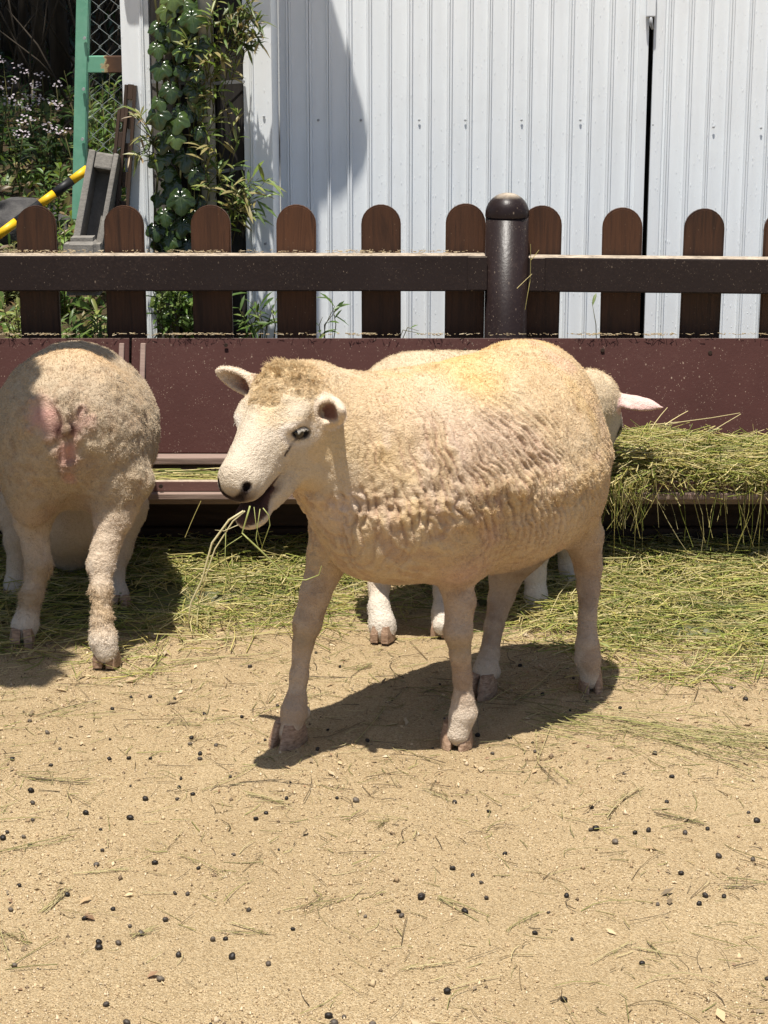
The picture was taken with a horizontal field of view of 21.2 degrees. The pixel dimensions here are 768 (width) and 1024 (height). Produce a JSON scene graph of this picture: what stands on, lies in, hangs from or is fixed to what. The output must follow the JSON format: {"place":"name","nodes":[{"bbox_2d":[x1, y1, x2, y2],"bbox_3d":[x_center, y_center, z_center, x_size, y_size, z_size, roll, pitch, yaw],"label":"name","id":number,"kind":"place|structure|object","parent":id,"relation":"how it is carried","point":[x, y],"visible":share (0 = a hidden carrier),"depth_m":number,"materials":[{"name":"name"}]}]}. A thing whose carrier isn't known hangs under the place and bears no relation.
{"place":"outdoors","nodes":[
{"label":"outdoors","id":0,"kind":"place"},
{"bbox_2d":[0,0,158,337],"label":"bank","id":1,"kind":"structure","parent":0,"point":[103,295],"depth_m":8.58,"materials":[{"name":"green plant"}]},
{"bbox_2d":[1,0,17,56],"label":"woodland tree","id":2,"kind":"object","parent":1,"relation":"on","point":[5,47],"visible":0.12,"depth_m":10.48,"materials":[{"name":"brown plant"}]},
{"bbox_2d":[1,242,19,304],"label":"leafy weed","id":3,"kind":"object","parent":1,"relation":"on","point":[13,295],"visible":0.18,"depth_m":6.53,"materials":[{"name":"green plant"}]},
{"bbox_2d":[0,296,21,337],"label":"leafy weed","id":4,"kind":"object","parent":1,"relation":"on","point":[17,320],"visible":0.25,"depth_m":6.13,"materials":[{"name":"green plant"}]},
{"bbox_2d":[17,0,27,83],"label":"woodland tree","id":5,"kind":"object","parent":1,"relation":"on","point":[23,19],"visible":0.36,"depth_m":9.59,"materials":[{"name":"brown plant"}]},
{"bbox_2d":[0,197,70,245],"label":"rock","id":6,"kind":"object","parent":1,"relation":"on","point":[11,208],"visible":0.21,"depth_m":6.98,"materials":[{"name":"grey stone"}]},
{"bbox_2d":[0,91,71,176],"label":"flowering plant","id":7,"kind":"object","parent":1,"relation":"on","point":[3,107],"visible":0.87,"depth_m":7.96,"materials":[{"name":"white plant"}]},
{"bbox_2d":[0,118,72,194],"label":"flowering plant","id":8,"kind":"object","parent":1,"relation":"on","point":[47,143],"visible":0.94,"depth_m":7.71,"materials":[{"name":"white plant"}]},
{"bbox_2d":[0,56,73,164],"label":"flowering plant","id":9,"kind":"object","parent":1,"relation":"on","point":[9,117],"visible":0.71,"depth_m":8.36,"materials":[{"name":"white plant"}]},
{"bbox_2d":[30,0,49,104],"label":"woodland tree","id":10,"kind":"object","parent":1,"relation":"on","point":[38,36],"visible":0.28,"depth_m":9.01,"materials":[{"name":"brown plant"}]},
{"bbox_2d":[45,0,49,59],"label":"woodland tree","id":11,"kind":"object","parent":1,"relation":"on","point":[47,18],"visible":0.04,"depth_m":10.29,"materials":[{"name":"brown plant"}]},
{"bbox_2d":[34,162,73,236],"bbox_3d":[-1.113,-1.018,6.872,0.142,0.313,0.125,11,18,37],"label":"tall weed","id":12,"kind":"object","parent":1,"relation":"on","point":[45,191],"visible":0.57,"depth_m":6.86,"materials":[{"name":"green plant"}]},
{"bbox_2d":[48,0,71,92],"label":"woodland tree","id":13,"kind":"object","parent":1,"relation":"on","point":[60,63],"visible":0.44,"depth_m":9.29,"materials":[{"name":"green plant"}]},
{"bbox_2d":[0,0,122,127],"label":"brushwood","id":14,"kind":"object","parent":1,"relation":"on","point":[70,16],"visible":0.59,"depth_m":8.86,"materials":[{"name":"brown plant"}]},
{"bbox_2d":[0,1,122,165],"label":"undergrowth","id":15,"kind":"object","parent":1,"relation":"on","point":[15,89],"visible":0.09,"depth_m":9.39,"materials":[{"name":"green plant"}]},
{"bbox_2d":[54,215,87,320],"bbox_3d":[-1.019,-0.752,6.352,0.195,0.334,0.226,8,17,28],"label":"leafy weed","id":16,"kind":"object","parent":1,"relation":"on","point":[63,293],"visible":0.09,"depth_m":6.36,"materials":[{"name":"green plant"}]},
{"bbox_2d":[68,0,75,35],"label":"woodland tree","id":17,"kind":"object","parent":1,"relation":"on","point":[72,6],"depth_m":10.88,"materials":[{"name":"black plant"}]},
{"bbox_2d":[0,84,157,336],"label":"ground cover","id":18,"kind":"object","parent":1,"relation":"on","point":[28,180],"visible":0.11,"depth_m":7.75,"materials":[{"name":"green plant"}]},
{"bbox_2d":[61,311,106,337],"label":"leafy weed","id":19,"kind":"object","parent":1,"relation":"on","point":[87,333],"visible":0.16,"depth_m":5.81,"materials":[{"name":"green plant"}]},
{"bbox_2d":[61,306,107,337],"bbox_3d":[-0.817,-0.454,5.874,0.232,0.266,0.235,0,14,0],"label":"leafy weed","id":20,"kind":"object","parent":1,"relation":"on","point":[93,325],"visible":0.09,"depth_m":5.87,"materials":[{"name":"green plant"}]},
{"bbox_2d":[60,71,121,151],"bbox_3d":[-1.165,-1.561,8.176,0.237,0.408,0.291,-9,17,-30],"label":"leafy weed","id":21,"kind":"object","parent":1,"relation":"on","point":[69,88],"visible":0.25,"depth_m":8.14,"materials":[{"name":"green plant"}]},
{"bbox_2d":[69,104,125,197],"bbox_3d":[-1.026,-1.284,7.522,0.275,0.421,0.258,0,14,0],"label":"leafy weed","id":22,"kind":"object","parent":1,"relation":"on","point":[98,145],"visible":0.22,"depth_m":7.49,"materials":[{"name":"green plant"}]},
{"bbox_2d":[88,87,124,190],"bbox_3d":[-1.022,-1.422,7.788,0.268,0.434,0.291,0,14,0],"label":"leafy weed","id":23,"kind":"object","parent":1,"relation":"on","point":[99,135],"visible":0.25,"depth_m":7.74,"materials":[{"name":"green plant"}]},
{"bbox_2d":[106,0,119,21],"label":"woodland tree","id":24,"kind":"object","parent":1,"relation":"on","point":[110,7],"depth_m":11.15,"materials":[{"name":"black plant"}]},
{"bbox_2d":[114,105,160,177],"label":"bamboo grass","id":25,"kind":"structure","parent":1,"relation":"on","point":[137,115],"depth_m":5.75,"materials":[{"name":"green plant"}]},
{"bbox_2d":[146,291,245,337],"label":"bamboo grass","id":26,"kind":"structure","parent":1,"relation":"on","point":[187,312],"depth_m":5.81,"materials":[{"name":"green plant"}]},
{"bbox_2d":[233,291,276,337],"bbox_3d":[-0.368,-0.546,5.860,0.202,0.175,0.130,0,14,0],"label":"grass tuft","id":27,"kind":"object","parent":1,"relation":"on","point":[248,328],"visible":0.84,"depth_m":5.85,"materials":[{"name":"green plant"}]},
{"bbox_2d":[316,293,348,337],"bbox_3d":[-0.190,-0.544,5.851,0.190,0.175,0.082,0,14,0],"label":"grass tuft","id":28,"kind":"object","parent":1,"relation":"on","point":[337,307],"visible":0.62,"depth_m":5.86,"materials":[{"name":"green plant"}]},
{"bbox_2d":[401,325,419,337],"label":"grass tuft","id":29,"kind":"object","parent":1,"relation":"on","point":[409,331],"visible":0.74,"depth_m":6.15,"materials":[{"name":"green plant"}]},
{"bbox_2d":[120,0,767,337],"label":"shed","id":30,"kind":"structure","parent":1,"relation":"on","point":[582,118],"depth_m":6.19,"materials":[{"name":"white paint"}]},
{"bbox_2d":[72,0,122,219],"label":"chain link gate","id":31,"kind":"structure","parent":30,"relation":"attached to","point":[86,63],"depth_m":6.22,"materials":[{"name":"green metal"}]},
{"bbox_2d":[73,149,124,252],"bbox_3d":[-0.818,-0.843,5.823,0.149,0.371,0.205,0,14,0],"label":"concrete channel","id":32,"kind":"object","parent":30,"relation":"attached to","point":[97,203],"visible":0.61,"depth_m":5.79,"materials":[{"name":"grey concrete"}]},
{"bbox_2d":[0,166,85,238],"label":"striped pole","id":33,"kind":"object","parent":32,"relation":"attached to","point":[53,194],"visible":0.77,"depth_m":5.86,"materials":[{"name":"yellow plastic"}]},
{"bbox_2d":[63,235,103,294],"bbox_3d":[-0.845,-0.696,5.770,0.126,0.160,0.117,0,14,0],"label":"concrete block","id":34,"kind":"object","parent":32,"relation":"attached to","point":[86,243],"depth_m":5.72,"materials":[{"name":"grey concrete"}]},
{"bbox_2d":[113,107,128,206],"bbox_3d":[-0.767,-0.906,5.842,0.111,0.490,0.037,-11,18,-36],"label":"timber panel","id":35,"kind":"object","parent":30,"relation":"attached to","point":[120,139],"visible":0.45,"depth_m":5.81,"materials":[{"name":"brown wood"}]},
{"bbox_2d":[119,84,136,205],"bbox_3d":[-0.741,-0.940,5.853,0.100,0.555,0.038,-10,17,-33],"label":"timber panel","id":36,"kind":"object","parent":30,"relation":"attached to","point":[130,91],"visible":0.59,"depth_m":5.82,"materials":[{"name":"brown wood"}]},
{"bbox_2d":[145,0,214,337],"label":"climbing plant","id":37,"kind":"object","parent":30,"relation":"attached to","point":[165,232],"visible":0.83,"depth_m":5.76,"materials":[{"name":"green plant"}]},
{"bbox_2d":[173,0,253,230],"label":"bamboo grass","id":38,"kind":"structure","parent":30,"relation":"attached to","point":[214,56],"depth_m":5.74,"materials":[{"name":"green plant"}]},
{"bbox_2d":[219,0,276,68],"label":"bamboo grass","id":39,"kind":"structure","parent":38,"relation":"on","point":[248,19],"depth_m":5.67,"materials":[{"name":"green plant"}]},
{"bbox_2d":[212,161,285,244],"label":"bamboo grass","id":40,"kind":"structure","parent":38,"relation":"on","point":[246,209],"depth_m":5.78,"materials":[{"name":"green plant"}]},
{"bbox_2d":[592,294,596,337],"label":"grass tuft","id":41,"kind":"object","parent":1,"relation":"on","point":[594,299],"visible":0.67,"depth_m":6.15,"materials":[{"name":"green plant"}]},
{"bbox_2d":[0,584,767,1023],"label":"sand ground","id":42,"kind":"structure","parent":0,"point":[208,962],"depth_m":3.44,"materials":[{"name":"beige sand"}]},
{"bbox_2d":[27,787,33,792],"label":"sheep dropping","id":43,"kind":"object","parent":42,"relation":"on","point":[30,790],"visible":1,"depth_m":3.64,"materials":[{"name":"black"}]},
{"bbox_2d":[0,338,129,543],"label":"feeding trough","id":44,"kind":"object","parent":42,"relation":"on","point":[14,352],"visible":0.09,"depth_m":5.14,"materials":[{"name":"paint"}]},
{"bbox_2d":[0,340,160,668],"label":"sheep","id":45,"kind":"object","parent":42,"relation":"on","point":[80,433],"visible":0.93,"depth_m":4.33},
{"bbox_2d":[95,944,102,949],"bbox_3d":[-0.425,0.649,3.053,0.012,0.008,0.010,-1,24,-2],"label":"sheep dropping","id":46,"kind":"object","parent":42,"relation":"on","point":[98,946],"visible":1,"depth_m":3.05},
{"bbox_2d":[123,1019,130,1023],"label":"sheep dropping","id":47,"kind":"object","parent":42,"relation":"on","point":[126,1021],"visible":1,"depth_m":2.84,"materials":[{"name":"grey"}]},
{"bbox_2d":[126,815,133,819],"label":"sheep dropping","id":48,"kind":"object","parent":42,"relation":"on","point":[129,817],"visible":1,"depth_m":3.53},
{"bbox_2d":[156,976,164,981],"bbox_3d":[-0.324,0.676,2.968,0.011,0.008,0.011,-10,17,-33],"label":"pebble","id":49,"kind":"object","parent":42,"relation":"on","point":[160,978],"visible":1,"depth_m":2.96,"materials":[{"name":"grey stone"}]},
{"bbox_2d":[176,951,181,957],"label":"sheep dropping","id":50,"kind":"object","parent":42,"relation":"on","point":[178,954],"visible":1,"depth_m":3.04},
{"bbox_2d":[229,952,234,959],"bbox_3d":[-0.226,0.660,3.043,0.010,0.011,0.011,4,15,16],"label":"sheep dropping","id":51,"kind":"object","parent":42,"relation":"on","point":[231,955],"visible":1,"depth_m":3.04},
{"bbox_2d":[324,1012,332,1017],"bbox_3d":[-0.078,0.706,2.876,0.012,0.009,0.012,-2,15,-9],"label":"sheep dropping","id":52,"kind":"object","parent":42,"relation":"on","point":[328,1014],"visible":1,"depth_m":2.87,"materials":[{"name":"black"}]},
{"bbox_2d":[329,1019,338,1023],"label":"sheep dropping","id":53,"kind":"object","parent":42,"relation":"on","point":[333,1021],"visible":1,"depth_m":2.85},
{"bbox_2d":[353,797,358,802],"bbox_3d":[-0.049,0.508,3.609,0.012,0.010,0.011,-2,15,-8],"label":"pebble","id":54,"kind":"object","parent":42,"relation":"on","point":[355,799],"visible":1,"depth_m":3.61,"materials":[{"name":"beige stone"}]},
{"bbox_2d":[0,193,767,363],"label":"picket fence","id":55,"kind":"object","parent":42,"relation":"on","point":[701,275],"visible":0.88,"depth_m":5.17,"materials":[{"name":"brown wood"}]},
{"bbox_2d":[0,523,767,692],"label":"hay on ground","id":56,"kind":"object","parent":42,"relation":"on","point":[718,590],"visible":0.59,"depth_m":4.70,"materials":[{"name":"plant"}]},
{"bbox_2d":[0,624,767,1023],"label":"chaff","id":57,"kind":"object","parent":42,"relation":"on","point":[720,1014],"visible":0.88,"depth_m":3.79,"materials":[{"name":"beige plant"}]},
{"bbox_2d":[0,636,767,1023],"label":"sand grains","id":58,"kind":"object","parent":42,"relation":"on","point":[350,884],"visible":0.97,"depth_m":3.40},
{"bbox_2d":[0,607,767,1023],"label":"loose straw","id":59,"kind":"object","parent":42,"relation":"on","point":[656,725],"visible":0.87,"depth_m":3.88,"materials":[{"name":"beige plant"}]},
{"bbox_2d":[215,339,615,751],"bbox_3d":[0.086,0.059,3.866,0.980,0.760,0.433,-14,20,-42],"label":"sheep","id":60,"kind":"object","parent":42,"relation":"on","point":[456,479],"visible":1,"depth_m":3.71},
{"bbox_2d":[187,506,321,647],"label":"hay stems","id":61,"kind":"object","parent":60,"relation":"hanging from","point":[239,514],"visible":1,"depth_m":3.47,"materials":[{"name":"plant"}]},
{"bbox_2d":[417,894,424,899],"bbox_3d":[0.059,0.608,3.234,0.010,0.010,0.012,3,15,13],"label":"sheep dropping","id":62,"kind":"object","parent":42,"relation":"on","point":[421,897],"visible":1,"depth_m":3.23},
{"bbox_2d":[443,987,450,993],"bbox_3d":[0.091,0.686,2.938,0.011,0.009,0.013,-14,0,6],"label":"sheep dropping","id":63,"kind":"object","parent":42,"relation":"on","point":[446,990],"visible":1,"depth_m":2.93,"materials":[{"name":"black"}]},
{"bbox_2d":[131,338,767,547],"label":"feeding trough","id":64,"kind":"object","parent":42,"relation":"on","point":[197,401],"visible":0.32,"depth_m":5.12,"materials":[{"name":"paint"}]},
{"bbox_2d":[153,467,219,479],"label":"hay scraps","id":65,"kind":"object","parent":64,"relation":"on","point":[169,473],"visible":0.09,"depth_m":5.02,"materials":[{"name":"yellow plant"}]},
{"bbox_2d":[185,244,538,536],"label":"hay wisps","id":66,"kind":"object","parent":64,"relation":"on","point":[525,308],"visible":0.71,"depth_m":5.09,"materials":[{"name":"plant"}]},
{"bbox_2d":[0,249,767,335],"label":"hay dust","id":67,"kind":"object","parent":64,"relation":"on","point":[212,333],"visible":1,"depth_m":5.14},
{"bbox_2d":[602,407,767,561],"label":"hay in trough","id":68,"kind":"object","parent":64,"relation":"on","point":[652,454],"visible":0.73,"depth_m":4.88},
{"bbox_2d":[366,349,662,643],"bbox_3d":[0.253,-0.073,4.677,0.807,0.644,0.385,-13,19,-41],"label":"sheep","id":69,"kind":"object","parent":42,"relation":"on","point":[381,622],"visible":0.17,"depth_m":4.55},
{"bbox_2d":[560,996,567,1001],"bbox_3d":[0.256,0.692,2.907,0.010,0.008,0.013,12,-8,-34],"label":"sheep dropping","id":70,"kind":"object","parent":42,"relation":"on","point":[562,999],"visible":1,"depth_m":2.90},
{"bbox_2d":[592,825,599,830],"bbox_3d":[0.363,0.541,3.507,0.011,0.010,0.012,12,19,39],"label":"sheep dropping","id":71,"kind":"object","parent":42,"relation":"on","point":[595,826],"visible":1,"depth_m":3.50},
{"bbox_2d":[612,838,618,843],"bbox_3d":[0.389,0.555,3.447,0.011,0.009,0.014,-20,20,-21],"label":"pebble","id":72,"kind":"object","parent":42,"relation":"on","point":[615,841],"visible":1,"depth_m":3.44,"materials":[{"name":"beige stone"}]},
{"bbox_2d":[702,892,708,897],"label":"sheep dropping","id":73,"kind":"object","parent":42,"relation":"on","point":[705,894],"visible":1,"depth_m":3.24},
{"bbox_2d":[715,852,721,858],"bbox_3d":[0.556,0.570,3.401,0.010,0.008,0.012,-7,32,-26],"label":"sheep dropping","id":74,"kind":"object","parent":42,"relation":"on","point":[718,855],"visible":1,"depth_m":3.40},
{"bbox_2d":[753,817,759,822],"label":"sheep dropping","id":75,"kind":"object","parent":42,"relation":"on","point":[756,819],"visible":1,"depth_m":3.54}
]}

